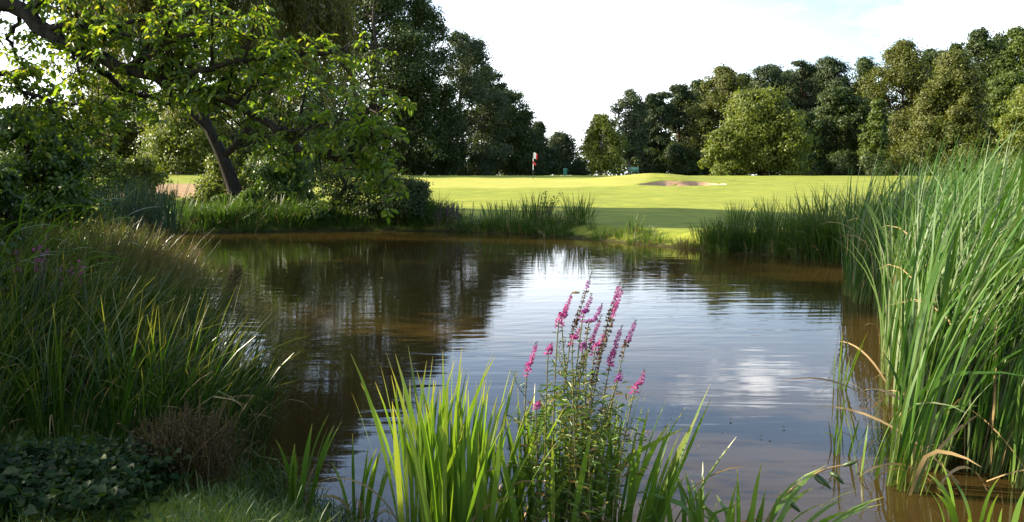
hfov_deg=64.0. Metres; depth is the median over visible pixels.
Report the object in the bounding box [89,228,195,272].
sedge tuft
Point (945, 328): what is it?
cattail plant
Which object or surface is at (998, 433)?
fallen reed
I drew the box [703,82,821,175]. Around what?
lime tree
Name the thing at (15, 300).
sedge tuft
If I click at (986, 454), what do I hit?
cattail plant
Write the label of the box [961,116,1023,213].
cattail plant
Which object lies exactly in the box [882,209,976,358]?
cattail plant
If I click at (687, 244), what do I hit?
rush tuft
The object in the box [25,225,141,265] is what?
sedge tuft
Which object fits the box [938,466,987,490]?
fallen reed
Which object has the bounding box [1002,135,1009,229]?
cattail plant
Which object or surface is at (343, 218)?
grass tuft
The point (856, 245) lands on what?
cattail plant
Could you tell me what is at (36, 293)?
sedge tuft
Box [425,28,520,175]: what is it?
poplar tree
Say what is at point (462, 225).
grass tuft
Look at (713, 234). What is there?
rush tuft
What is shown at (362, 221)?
grass tuft
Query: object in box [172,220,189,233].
grass tuft
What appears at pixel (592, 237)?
grass tuft
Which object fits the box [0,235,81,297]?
sedge tuft
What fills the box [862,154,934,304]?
cattail plant
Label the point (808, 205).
rush tuft
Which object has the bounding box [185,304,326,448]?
sedge tuft
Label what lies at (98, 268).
sedge tuft
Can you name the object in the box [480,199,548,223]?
reed tuft
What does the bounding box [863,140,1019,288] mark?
cattail plant
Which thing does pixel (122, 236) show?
sedge tuft
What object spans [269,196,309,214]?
grass tuft
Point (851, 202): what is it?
rush tuft
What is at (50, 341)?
sedge tuft
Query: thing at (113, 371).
sedge tuft
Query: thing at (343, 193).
shrub
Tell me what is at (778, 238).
rush tuft
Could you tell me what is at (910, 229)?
cattail plant
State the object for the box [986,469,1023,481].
fallen reed
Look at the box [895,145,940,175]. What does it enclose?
shrub
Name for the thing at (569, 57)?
sky
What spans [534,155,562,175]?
shrub
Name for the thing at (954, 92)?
deciduous tree
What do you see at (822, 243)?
rush tuft
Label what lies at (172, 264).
rush tuft
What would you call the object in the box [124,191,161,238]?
reed plant
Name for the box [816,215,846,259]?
rush tuft
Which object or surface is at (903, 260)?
cattail plant
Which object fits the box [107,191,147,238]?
reed plant
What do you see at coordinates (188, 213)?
grass tuft
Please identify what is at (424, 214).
grass tuft
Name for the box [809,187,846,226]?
rush tuft
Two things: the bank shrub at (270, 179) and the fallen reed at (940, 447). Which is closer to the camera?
the fallen reed at (940, 447)
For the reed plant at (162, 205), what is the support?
in the water
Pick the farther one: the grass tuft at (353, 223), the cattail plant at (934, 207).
the grass tuft at (353, 223)
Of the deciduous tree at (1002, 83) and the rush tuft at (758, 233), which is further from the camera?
the deciduous tree at (1002, 83)
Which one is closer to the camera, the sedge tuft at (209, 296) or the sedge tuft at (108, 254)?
the sedge tuft at (209, 296)
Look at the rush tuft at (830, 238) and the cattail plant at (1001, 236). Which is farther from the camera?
the rush tuft at (830, 238)
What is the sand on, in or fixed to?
on the ground at (660, 209)
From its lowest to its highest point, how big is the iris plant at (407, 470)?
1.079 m
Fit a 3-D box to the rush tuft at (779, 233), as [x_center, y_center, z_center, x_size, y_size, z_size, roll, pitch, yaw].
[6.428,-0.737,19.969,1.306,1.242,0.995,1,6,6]
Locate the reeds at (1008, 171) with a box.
[873,137,1023,335]
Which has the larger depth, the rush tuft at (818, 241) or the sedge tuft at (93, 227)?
the rush tuft at (818, 241)
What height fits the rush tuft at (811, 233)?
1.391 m
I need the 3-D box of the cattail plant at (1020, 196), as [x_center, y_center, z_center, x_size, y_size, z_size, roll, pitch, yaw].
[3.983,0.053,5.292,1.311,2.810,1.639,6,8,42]
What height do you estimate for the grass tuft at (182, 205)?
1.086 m
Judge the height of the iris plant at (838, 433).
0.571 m
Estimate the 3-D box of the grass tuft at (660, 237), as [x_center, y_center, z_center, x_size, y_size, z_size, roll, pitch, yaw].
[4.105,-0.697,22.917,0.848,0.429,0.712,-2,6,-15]
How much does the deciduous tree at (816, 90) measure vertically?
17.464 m
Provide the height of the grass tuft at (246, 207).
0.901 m
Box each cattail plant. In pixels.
[810,141,1023,469]
[815,146,914,296]
[821,167,923,303]
[824,185,895,295]
[826,179,915,248]
[827,160,910,291]
[834,172,1000,404]
[838,172,1004,376]
[838,187,881,288]
[839,154,1017,328]
[841,163,910,237]
[843,181,925,301]
[844,191,909,306]
[847,162,906,269]
[850,138,964,310]
[850,156,1011,369]
[850,162,951,299]
[857,163,910,297]
[859,189,924,309]
[859,197,967,313]
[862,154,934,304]
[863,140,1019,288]
[864,178,933,310]
[865,135,1009,301]
[865,156,1010,343]
[867,163,979,359]
[867,176,935,283]
[873,171,951,298]
[874,161,1021,276]
[877,162,974,317]
[877,163,1020,447]
[879,175,996,266]
[879,179,1022,326]
[881,205,994,320]
[882,189,966,308]
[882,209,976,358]
[883,154,986,219]
[883,159,1013,233]
[883,180,952,241]
[885,124,1023,495]
[885,157,971,313]
[886,119,1023,450]
[888,117,987,272]
[892,143,1023,446]
[892,182,975,249]
[893,168,1023,431]
[895,137,1021,304]
[895,139,1023,279]
[895,163,937,222]
[896,201,1022,285]
[897,187,1012,408]
[897,197,1023,474]
[899,118,1020,261]
[899,158,971,231]
[899,175,1023,351]
[900,204,1021,434]
[904,176,1023,473]
[905,133,950,235]
[907,178,1023,449]
[908,146,1011,253]
[911,135,1023,255]
[914,155,1023,367]
[919,244,1023,460]
[927,170,1023,437]
[929,128,1018,253]
[929,145,980,212]
[931,129,1004,204]
[932,171,1023,458]
[933,159,994,197]
[934,159,1023,415]
[949,158,1006,201]
[950,152,1022,313]
[951,119,1017,217]
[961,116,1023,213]
[963,153,1022,224]
[976,258,1023,464]
[979,210,1023,478]
[980,129,1021,207]
[987,252,1017,410]
[992,199,1023,468]
[994,150,1023,458]
[996,194,1023,400]
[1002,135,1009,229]
[1008,320,1023,488]
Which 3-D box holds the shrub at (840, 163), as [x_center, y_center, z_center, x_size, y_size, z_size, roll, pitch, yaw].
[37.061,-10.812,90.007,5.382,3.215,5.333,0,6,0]
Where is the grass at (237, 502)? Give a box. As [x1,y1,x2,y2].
[0,388,393,521]
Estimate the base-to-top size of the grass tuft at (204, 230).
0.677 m
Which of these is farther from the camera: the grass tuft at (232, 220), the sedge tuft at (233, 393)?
the grass tuft at (232, 220)
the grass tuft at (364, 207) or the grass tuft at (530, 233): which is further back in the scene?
the grass tuft at (364, 207)
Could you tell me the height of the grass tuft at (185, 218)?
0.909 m
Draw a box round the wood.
[36,95,906,175]
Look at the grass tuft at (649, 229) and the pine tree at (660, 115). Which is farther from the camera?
the pine tree at (660, 115)
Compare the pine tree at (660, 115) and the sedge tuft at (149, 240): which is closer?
the sedge tuft at (149, 240)
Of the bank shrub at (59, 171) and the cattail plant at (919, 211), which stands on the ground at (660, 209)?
the bank shrub at (59, 171)
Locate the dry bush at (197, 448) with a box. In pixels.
[80,394,295,494]
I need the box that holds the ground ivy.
[0,425,193,521]
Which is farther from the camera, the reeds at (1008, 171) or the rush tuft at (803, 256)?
the rush tuft at (803, 256)
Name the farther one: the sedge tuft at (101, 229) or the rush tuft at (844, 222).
the rush tuft at (844, 222)
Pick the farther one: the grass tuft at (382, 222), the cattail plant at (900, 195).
the grass tuft at (382, 222)
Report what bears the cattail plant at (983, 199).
in the water
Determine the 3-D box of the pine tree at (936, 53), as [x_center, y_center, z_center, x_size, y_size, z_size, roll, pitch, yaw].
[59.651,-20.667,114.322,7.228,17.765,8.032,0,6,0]
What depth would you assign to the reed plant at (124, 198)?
18.01 m
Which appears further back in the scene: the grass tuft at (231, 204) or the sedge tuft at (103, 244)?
the grass tuft at (231, 204)
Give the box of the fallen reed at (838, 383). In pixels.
[783,377,892,418]
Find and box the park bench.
[629,167,638,174]
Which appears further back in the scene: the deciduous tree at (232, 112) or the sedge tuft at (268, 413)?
the deciduous tree at (232, 112)
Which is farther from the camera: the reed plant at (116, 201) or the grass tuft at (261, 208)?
the grass tuft at (261, 208)
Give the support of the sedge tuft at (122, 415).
on the ground at (660, 209)
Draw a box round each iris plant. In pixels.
[256,414,340,511]
[319,433,398,521]
[320,352,526,521]
[386,347,558,521]
[443,372,611,521]
[487,389,597,521]
[537,383,668,521]
[552,375,742,521]
[585,437,733,521]
[641,464,780,521]
[652,460,762,521]
[765,465,882,521]
[820,393,886,455]
[833,331,866,389]
[841,406,907,480]
[925,464,1023,521]
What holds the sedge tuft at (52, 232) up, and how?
on the ground at (660, 209)
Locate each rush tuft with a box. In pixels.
[48,220,148,265]
[49,230,168,283]
[59,218,157,259]
[67,224,151,256]
[76,203,186,280]
[80,224,174,264]
[80,224,176,279]
[91,233,204,300]
[97,217,207,293]
[101,227,197,284]
[102,240,197,292]
[109,231,210,281]
[112,221,210,266]
[114,242,204,284]
[121,222,227,289]
[127,232,219,290]
[131,245,252,331]
[137,250,253,311]
[144,233,220,285]
[532,210,570,225]
[670,234,699,248]
[676,213,734,246]
[693,226,716,248]
[696,227,717,250]
[699,211,728,250]
[702,215,730,249]
[702,220,724,251]
[708,217,736,252]
[709,212,739,244]
[712,217,735,249]
[714,224,739,252]
[717,202,747,222]
[717,220,742,251]
[719,221,743,252]
[720,205,751,231]
[721,200,744,227]
[721,219,750,251]
[722,206,748,230]
[724,197,761,228]
[726,202,749,229]
[731,211,768,253]
[732,218,756,244]
[733,217,755,252]
[743,213,777,249]
[744,207,773,246]
[745,207,778,238]
[752,205,775,228]
[752,221,777,254]
[753,193,787,226]
[753,194,788,238]
[753,194,791,238]
[757,208,797,255]
[762,216,791,255]
[764,205,804,256]
[764,221,792,256]
[769,215,793,254]
[771,215,813,258]
[774,194,825,229]
[774,217,804,256]
[775,196,813,224]
[778,198,813,226]
[779,211,819,257]
[780,211,817,256]
[781,206,823,245]
[781,213,831,259]
[784,217,819,258]
[785,207,828,250]
[786,211,837,257]
[787,210,835,260]
[792,183,837,221]
[793,209,843,242]
[795,206,834,259]
[797,183,849,222]
[797,209,843,259]
[800,205,843,259]
[800,205,853,260]
[801,183,848,219]
[807,205,850,261]
[807,214,835,260]
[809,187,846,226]
[811,214,846,261]
[812,199,857,260]
[812,213,857,262]
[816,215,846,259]
[819,205,854,262]
[824,186,874,222]
[828,185,867,217]
[828,199,876,259]
[831,190,877,224]
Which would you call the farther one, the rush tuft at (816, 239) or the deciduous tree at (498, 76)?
the deciduous tree at (498, 76)
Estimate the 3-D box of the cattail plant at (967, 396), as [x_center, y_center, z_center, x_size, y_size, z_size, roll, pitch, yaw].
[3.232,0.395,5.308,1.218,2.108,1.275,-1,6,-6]
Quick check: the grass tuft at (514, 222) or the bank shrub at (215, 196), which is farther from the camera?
the bank shrub at (215, 196)
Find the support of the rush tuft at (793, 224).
on the ground at (660, 209)
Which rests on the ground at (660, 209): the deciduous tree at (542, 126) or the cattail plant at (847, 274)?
the deciduous tree at (542, 126)
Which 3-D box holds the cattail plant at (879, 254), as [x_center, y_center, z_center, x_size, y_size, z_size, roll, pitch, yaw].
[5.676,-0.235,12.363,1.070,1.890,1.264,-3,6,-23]
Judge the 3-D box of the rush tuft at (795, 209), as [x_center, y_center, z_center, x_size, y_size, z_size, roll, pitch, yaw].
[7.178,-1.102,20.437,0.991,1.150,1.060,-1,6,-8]
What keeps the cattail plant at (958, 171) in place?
in the water
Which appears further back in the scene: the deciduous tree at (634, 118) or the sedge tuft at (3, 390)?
the deciduous tree at (634, 118)
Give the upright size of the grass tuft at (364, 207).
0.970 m
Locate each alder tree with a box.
[284,0,469,175]
[381,0,479,175]
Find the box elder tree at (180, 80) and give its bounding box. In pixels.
[0,0,416,269]
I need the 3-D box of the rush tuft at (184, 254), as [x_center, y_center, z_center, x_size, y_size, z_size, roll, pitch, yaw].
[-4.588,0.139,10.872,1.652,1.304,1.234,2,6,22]
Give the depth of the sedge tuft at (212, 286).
9.75 m
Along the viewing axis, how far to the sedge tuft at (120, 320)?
6.11 m
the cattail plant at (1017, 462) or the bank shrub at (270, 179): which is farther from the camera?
the bank shrub at (270, 179)
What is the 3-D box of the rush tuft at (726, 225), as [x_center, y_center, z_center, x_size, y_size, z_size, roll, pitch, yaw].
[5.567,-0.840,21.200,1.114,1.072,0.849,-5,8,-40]
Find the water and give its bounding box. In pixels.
[172,231,1023,521]
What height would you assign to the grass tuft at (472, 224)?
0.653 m
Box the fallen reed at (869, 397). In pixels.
[845,381,886,421]
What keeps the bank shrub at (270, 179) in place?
on the ground at (660, 209)
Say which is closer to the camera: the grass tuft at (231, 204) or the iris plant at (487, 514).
the iris plant at (487, 514)
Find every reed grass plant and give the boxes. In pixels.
[0,165,93,304]
[0,187,99,305]
[43,174,178,309]
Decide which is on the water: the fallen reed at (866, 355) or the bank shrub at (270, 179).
the fallen reed at (866, 355)
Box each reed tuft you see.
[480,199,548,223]
[517,190,555,222]
[546,192,605,225]
[622,213,645,236]
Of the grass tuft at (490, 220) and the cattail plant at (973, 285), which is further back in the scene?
the grass tuft at (490, 220)
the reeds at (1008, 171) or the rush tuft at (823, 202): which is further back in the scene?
the rush tuft at (823, 202)
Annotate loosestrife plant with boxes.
[13,245,87,356]
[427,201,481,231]
[506,272,666,521]
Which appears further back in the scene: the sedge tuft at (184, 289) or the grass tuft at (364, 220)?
the grass tuft at (364, 220)
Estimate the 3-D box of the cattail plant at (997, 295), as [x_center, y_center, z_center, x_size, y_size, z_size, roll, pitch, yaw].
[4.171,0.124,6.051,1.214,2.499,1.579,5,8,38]
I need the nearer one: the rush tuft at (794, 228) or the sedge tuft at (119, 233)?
the sedge tuft at (119, 233)
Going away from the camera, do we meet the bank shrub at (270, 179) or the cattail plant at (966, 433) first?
the cattail plant at (966, 433)
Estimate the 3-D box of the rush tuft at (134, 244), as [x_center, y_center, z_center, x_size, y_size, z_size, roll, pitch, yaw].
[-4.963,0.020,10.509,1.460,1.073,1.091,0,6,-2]
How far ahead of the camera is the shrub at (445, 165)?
100.19 m
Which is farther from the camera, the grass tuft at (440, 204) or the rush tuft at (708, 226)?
the grass tuft at (440, 204)
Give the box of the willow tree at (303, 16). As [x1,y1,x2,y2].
[55,0,364,197]
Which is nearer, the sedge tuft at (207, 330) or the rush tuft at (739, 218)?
the sedge tuft at (207, 330)
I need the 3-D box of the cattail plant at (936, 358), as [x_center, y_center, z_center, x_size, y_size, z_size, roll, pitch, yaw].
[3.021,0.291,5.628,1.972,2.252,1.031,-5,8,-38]
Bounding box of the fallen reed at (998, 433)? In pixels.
[973,411,1023,466]
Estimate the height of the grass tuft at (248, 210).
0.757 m
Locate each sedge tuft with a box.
[0,212,83,268]
[0,223,89,333]
[0,231,73,290]
[0,231,120,408]
[0,234,146,368]
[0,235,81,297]
[0,240,163,378]
[0,245,101,357]
[0,247,128,389]
[0,250,169,416]
[0,270,47,345]
[0,273,77,409]
[0,274,188,444]
[0,279,63,409]
[0,297,126,430]
[0,309,45,398]
[0,324,80,443]
[1,231,64,280]
[1,250,68,305]
[2,219,74,260]
[2,219,86,252]
[5,219,90,260]
[6,241,178,344]
[7,227,92,273]
[8,237,109,290]
[9,248,114,340]
[11,234,122,282]
[23,216,129,287]
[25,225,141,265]
[26,272,182,378]
[36,214,89,247]
[36,247,217,408]
[39,216,84,253]
[45,219,146,258]
[48,255,192,348]
[49,225,171,310]
[52,220,103,273]
[55,232,168,318]
[56,279,188,382]
[58,234,131,259]
[60,237,144,293]
[62,208,142,249]
[63,289,248,455]
[64,240,146,273]
[65,213,135,241]
[68,310,232,430]
[69,226,143,259]
[69,248,119,288]
[69,285,225,409]
[75,280,298,449]
[76,212,145,244]
[76,216,167,260]
[81,231,168,274]
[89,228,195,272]
[89,234,178,315]
[90,223,172,263]
[93,214,156,250]
[93,252,215,340]
[102,223,195,264]
[103,253,214,366]
[104,283,259,413]
[105,240,245,336]
[107,309,300,460]
[108,258,236,323]
[111,261,195,331]
[115,274,255,384]
[117,261,229,323]
[124,224,183,253]
[126,266,252,341]
[126,310,304,447]
[131,249,208,307]
[135,273,242,326]
[136,273,254,399]
[139,345,303,487]
[142,304,271,391]
[147,257,251,320]
[147,323,273,418]
[153,236,207,279]
[153,240,223,291]
[154,265,255,350]
[174,287,316,417]
[175,300,263,380]
[181,249,228,301]
[182,276,247,326]
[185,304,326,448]
[189,279,282,366]
[191,322,309,433]
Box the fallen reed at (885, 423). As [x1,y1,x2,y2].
[828,406,959,483]
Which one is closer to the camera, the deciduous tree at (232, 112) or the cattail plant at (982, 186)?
the cattail plant at (982, 186)
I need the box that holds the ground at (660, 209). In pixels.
[0,173,1000,521]
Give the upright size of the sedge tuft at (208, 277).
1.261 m
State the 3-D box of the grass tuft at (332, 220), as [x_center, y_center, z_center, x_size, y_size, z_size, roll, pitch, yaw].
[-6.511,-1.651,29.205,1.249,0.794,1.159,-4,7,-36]
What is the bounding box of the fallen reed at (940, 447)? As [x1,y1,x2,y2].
[925,412,982,468]
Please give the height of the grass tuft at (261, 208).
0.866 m
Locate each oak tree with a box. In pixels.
[677,63,755,175]
[851,37,936,174]
[932,25,1013,160]
[976,25,1023,152]
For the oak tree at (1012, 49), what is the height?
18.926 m
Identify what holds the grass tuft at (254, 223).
on the ground at (660, 209)
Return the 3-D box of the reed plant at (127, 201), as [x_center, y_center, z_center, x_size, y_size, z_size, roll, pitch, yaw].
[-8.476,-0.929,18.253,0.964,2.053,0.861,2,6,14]
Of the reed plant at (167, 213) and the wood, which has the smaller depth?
the reed plant at (167, 213)
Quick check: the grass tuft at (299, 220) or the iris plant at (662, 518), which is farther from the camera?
the grass tuft at (299, 220)
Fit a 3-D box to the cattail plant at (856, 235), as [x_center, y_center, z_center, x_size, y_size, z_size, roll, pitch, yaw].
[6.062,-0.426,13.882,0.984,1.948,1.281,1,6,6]
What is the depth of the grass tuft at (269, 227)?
28.27 m
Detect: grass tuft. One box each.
[170,196,201,222]
[170,205,196,227]
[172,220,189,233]
[175,197,196,219]
[175,201,197,222]
[176,196,215,224]
[183,218,212,233]
[186,200,225,221]
[190,217,225,233]
[192,202,217,224]
[193,213,213,224]
[195,193,240,229]
[205,197,249,224]
[209,200,239,224]
[211,196,246,213]
[213,206,253,228]
[220,217,240,229]
[224,214,236,227]
[229,188,274,219]
[229,224,243,232]
[232,196,259,214]
[232,203,262,219]
[238,214,268,230]
[241,220,270,232]
[247,212,271,228]
[249,207,275,225]
[252,198,272,217]
[252,218,274,230]
[254,194,290,219]
[258,202,284,224]
[259,209,282,223]
[259,209,290,227]
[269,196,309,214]
[273,209,295,225]
[275,219,295,230]
[278,220,308,231]
[279,207,306,227]
[280,200,296,219]
[280,202,310,224]
[281,203,316,227]
[288,214,315,229]
[297,217,311,228]
[309,210,332,228]
[318,202,343,226]
[320,206,339,225]
[330,195,364,221]
[331,202,363,226]
[333,210,354,225]
[343,199,374,224]
[343,216,366,229]
[353,199,380,221]
[353,211,379,225]
[356,214,380,227]
[372,201,400,227]
[390,213,412,227]
[399,193,428,223]
[407,217,430,229]
[412,191,446,217]
[414,201,440,225]
[417,200,450,225]
[420,192,453,219]
[429,200,461,221]
[444,211,478,231]
[456,215,475,228]
[469,216,493,230]
[474,214,496,232]
[477,214,501,231]
[479,210,507,228]
[489,218,507,231]
[499,215,538,232]
[501,219,529,233]
[509,217,545,234]
[510,212,547,233]
[521,220,538,234]
[529,214,552,228]
[531,213,578,236]
[535,220,563,235]
[541,208,566,227]
[584,222,600,230]
[586,232,601,239]
[591,225,612,238]
[602,229,620,237]
[606,227,625,237]
[623,231,642,243]
[629,231,651,240]
[640,224,658,233]
[640,232,655,244]
[645,230,674,243]
[665,236,681,245]
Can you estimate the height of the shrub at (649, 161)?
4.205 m
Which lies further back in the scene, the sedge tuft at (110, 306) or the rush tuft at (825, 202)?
the rush tuft at (825, 202)
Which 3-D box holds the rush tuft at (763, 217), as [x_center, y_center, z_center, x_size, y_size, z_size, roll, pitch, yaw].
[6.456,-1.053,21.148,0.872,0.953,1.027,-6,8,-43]
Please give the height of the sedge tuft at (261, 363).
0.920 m
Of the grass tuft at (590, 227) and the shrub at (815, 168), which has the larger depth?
the shrub at (815, 168)
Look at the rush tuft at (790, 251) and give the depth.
19.44 m
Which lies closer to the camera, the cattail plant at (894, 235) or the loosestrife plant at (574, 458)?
the loosestrife plant at (574, 458)
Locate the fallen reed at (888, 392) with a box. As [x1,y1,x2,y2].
[867,389,934,441]
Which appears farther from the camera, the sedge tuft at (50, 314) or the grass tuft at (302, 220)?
the grass tuft at (302, 220)
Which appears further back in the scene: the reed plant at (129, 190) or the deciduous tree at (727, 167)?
the deciduous tree at (727, 167)
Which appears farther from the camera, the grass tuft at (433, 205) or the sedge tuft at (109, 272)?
the grass tuft at (433, 205)
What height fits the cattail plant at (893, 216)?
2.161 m
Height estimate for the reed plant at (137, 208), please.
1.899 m
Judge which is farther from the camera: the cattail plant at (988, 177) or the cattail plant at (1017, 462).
the cattail plant at (988, 177)
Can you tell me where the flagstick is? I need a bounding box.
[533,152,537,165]
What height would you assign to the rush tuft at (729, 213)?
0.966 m
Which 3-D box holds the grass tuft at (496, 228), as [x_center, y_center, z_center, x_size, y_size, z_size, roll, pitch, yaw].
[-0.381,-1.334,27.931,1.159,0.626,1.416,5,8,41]
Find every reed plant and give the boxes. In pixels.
[87,168,122,210]
[91,169,154,223]
[92,168,135,212]
[92,180,143,240]
[97,182,128,229]
[101,180,144,236]
[102,175,141,236]
[103,169,146,218]
[104,172,151,237]
[105,185,163,234]
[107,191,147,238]
[113,191,147,240]
[114,188,162,229]
[116,170,159,225]
[118,179,147,205]
[120,190,161,242]
[121,202,157,245]
[123,181,182,235]
[123,184,184,241]
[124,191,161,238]
[129,173,170,215]
[129,176,163,224]
[131,177,173,236]
[134,195,183,244]
[135,186,169,246]
[138,181,178,245]
[138,196,177,252]
[143,177,181,221]
[144,192,184,259]
[146,193,194,256]
[147,166,196,255]
[147,183,171,235]
[153,177,175,221]
[157,188,180,249]
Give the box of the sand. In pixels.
[639,181,719,185]
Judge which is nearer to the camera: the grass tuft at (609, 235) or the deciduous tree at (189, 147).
the grass tuft at (609, 235)
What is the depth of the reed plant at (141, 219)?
17.57 m
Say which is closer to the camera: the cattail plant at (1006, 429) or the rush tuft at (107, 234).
the cattail plant at (1006, 429)
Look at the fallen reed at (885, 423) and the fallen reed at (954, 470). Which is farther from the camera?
the fallen reed at (885, 423)
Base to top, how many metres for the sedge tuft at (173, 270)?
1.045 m
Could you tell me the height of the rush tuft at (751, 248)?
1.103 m
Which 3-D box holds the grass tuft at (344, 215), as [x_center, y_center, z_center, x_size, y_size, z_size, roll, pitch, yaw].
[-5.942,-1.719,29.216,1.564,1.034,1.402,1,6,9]
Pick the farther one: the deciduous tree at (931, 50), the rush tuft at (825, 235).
the deciduous tree at (931, 50)
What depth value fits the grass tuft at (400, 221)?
28.88 m
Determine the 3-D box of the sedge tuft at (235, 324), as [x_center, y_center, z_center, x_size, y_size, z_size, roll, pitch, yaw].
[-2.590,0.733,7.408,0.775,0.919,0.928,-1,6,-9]
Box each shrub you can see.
[0,104,138,248]
[0,167,45,262]
[0,233,51,311]
[77,149,131,204]
[116,154,179,203]
[172,197,197,211]
[186,180,226,210]
[193,152,244,193]
[203,192,232,215]
[228,189,269,212]
[238,145,280,201]
[243,141,314,214]
[286,165,318,201]
[296,199,339,220]
[302,155,404,212]
[353,174,450,221]
[402,148,443,175]
[428,142,469,175]
[465,151,497,175]
[499,147,536,175]
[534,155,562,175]
[569,157,592,175]
[632,147,666,173]
[659,142,695,175]
[678,148,718,175]
[781,149,828,175]
[822,149,860,175]
[855,151,898,175]
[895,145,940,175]
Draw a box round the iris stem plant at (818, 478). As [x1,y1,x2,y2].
[767,461,856,521]
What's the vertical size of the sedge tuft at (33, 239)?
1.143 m
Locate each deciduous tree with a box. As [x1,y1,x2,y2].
[0,11,25,85]
[0,140,25,167]
[64,64,158,172]
[125,99,253,173]
[191,50,301,171]
[222,31,365,172]
[465,65,515,174]
[467,88,554,175]
[530,120,556,173]
[545,128,587,174]
[575,112,633,175]
[606,88,656,174]
[621,101,666,173]
[671,78,719,175]
[697,126,745,175]
[724,72,755,175]
[763,69,808,175]
[792,111,830,175]
[804,84,871,175]
[807,66,827,174]
[837,56,894,148]
[850,98,896,175]
[877,47,1016,175]
[892,47,937,134]
[947,42,965,51]
[966,29,1017,137]
[975,71,1023,151]
[980,84,1023,172]
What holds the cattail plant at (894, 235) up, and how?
in the water
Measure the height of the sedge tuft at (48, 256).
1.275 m
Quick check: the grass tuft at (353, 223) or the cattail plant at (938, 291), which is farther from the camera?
the grass tuft at (353, 223)
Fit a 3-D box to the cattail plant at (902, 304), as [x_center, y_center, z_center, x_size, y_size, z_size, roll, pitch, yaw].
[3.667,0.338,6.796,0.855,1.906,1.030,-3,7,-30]
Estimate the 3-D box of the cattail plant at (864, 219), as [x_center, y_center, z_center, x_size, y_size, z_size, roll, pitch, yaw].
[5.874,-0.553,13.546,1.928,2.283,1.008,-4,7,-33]
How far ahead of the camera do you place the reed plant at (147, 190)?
19.63 m
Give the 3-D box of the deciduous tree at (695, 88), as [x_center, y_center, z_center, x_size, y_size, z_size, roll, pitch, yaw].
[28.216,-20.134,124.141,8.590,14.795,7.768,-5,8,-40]
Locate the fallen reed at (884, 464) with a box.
[859,463,930,481]
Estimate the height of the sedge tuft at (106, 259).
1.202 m
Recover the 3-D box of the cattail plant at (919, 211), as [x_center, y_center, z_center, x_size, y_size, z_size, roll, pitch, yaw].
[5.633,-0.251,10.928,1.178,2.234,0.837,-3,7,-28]
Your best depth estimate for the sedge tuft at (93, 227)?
12.98 m
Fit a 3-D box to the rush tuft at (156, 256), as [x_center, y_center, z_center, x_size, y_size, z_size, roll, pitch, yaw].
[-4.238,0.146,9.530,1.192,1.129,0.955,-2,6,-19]
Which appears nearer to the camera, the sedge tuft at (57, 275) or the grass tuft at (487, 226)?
the sedge tuft at (57, 275)
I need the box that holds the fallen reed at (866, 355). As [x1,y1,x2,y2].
[839,341,890,389]
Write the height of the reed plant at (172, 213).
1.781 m
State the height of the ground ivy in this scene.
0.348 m
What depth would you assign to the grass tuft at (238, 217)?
28.05 m
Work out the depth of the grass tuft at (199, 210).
27.87 m
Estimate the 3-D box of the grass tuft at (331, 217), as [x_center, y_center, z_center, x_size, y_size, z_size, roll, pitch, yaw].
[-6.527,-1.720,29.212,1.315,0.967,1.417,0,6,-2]
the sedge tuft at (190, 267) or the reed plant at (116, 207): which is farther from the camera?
the reed plant at (116, 207)
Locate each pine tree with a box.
[641,90,679,169]
[661,82,698,160]
[746,63,796,175]
[783,58,821,111]
[808,55,863,145]
[923,49,947,175]
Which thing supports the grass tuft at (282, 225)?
on the ground at (660, 209)
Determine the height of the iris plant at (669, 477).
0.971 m
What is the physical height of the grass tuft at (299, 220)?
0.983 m
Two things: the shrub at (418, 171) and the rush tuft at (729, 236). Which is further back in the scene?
the shrub at (418, 171)
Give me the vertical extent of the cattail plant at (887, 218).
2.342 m
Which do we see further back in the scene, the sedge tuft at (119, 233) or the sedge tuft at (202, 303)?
the sedge tuft at (119, 233)
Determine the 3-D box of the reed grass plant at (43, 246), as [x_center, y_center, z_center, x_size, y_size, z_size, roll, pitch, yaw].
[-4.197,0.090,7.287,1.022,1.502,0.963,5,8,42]
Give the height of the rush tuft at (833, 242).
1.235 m
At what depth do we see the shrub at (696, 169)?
102.68 m
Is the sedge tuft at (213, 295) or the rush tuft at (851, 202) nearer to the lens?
the sedge tuft at (213, 295)
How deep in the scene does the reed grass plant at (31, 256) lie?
6.61 m
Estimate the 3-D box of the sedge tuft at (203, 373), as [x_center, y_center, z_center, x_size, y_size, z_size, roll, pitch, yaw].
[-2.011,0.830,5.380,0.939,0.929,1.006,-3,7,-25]
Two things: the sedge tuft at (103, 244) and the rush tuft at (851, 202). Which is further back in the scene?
the rush tuft at (851, 202)
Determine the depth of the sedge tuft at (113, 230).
12.71 m
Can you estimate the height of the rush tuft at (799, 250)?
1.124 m
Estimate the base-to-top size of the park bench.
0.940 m
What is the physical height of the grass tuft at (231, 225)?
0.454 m
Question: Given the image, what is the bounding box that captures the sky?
[0,0,1023,174]
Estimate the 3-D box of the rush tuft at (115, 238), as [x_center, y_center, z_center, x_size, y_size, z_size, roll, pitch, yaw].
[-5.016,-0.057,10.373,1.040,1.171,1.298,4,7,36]
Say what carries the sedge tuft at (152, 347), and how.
on the ground at (660, 209)
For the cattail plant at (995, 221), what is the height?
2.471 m
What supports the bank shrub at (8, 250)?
on the ground at (660, 209)
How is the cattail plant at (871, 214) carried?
in the water
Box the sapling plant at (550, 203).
[541,190,562,219]
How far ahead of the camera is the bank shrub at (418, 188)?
28.65 m
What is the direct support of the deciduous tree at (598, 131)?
on the ground at (660, 209)
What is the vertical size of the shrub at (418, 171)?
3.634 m
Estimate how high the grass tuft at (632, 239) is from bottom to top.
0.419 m
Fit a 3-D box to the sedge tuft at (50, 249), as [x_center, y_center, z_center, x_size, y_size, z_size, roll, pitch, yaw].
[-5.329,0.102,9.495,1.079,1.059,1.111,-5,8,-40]

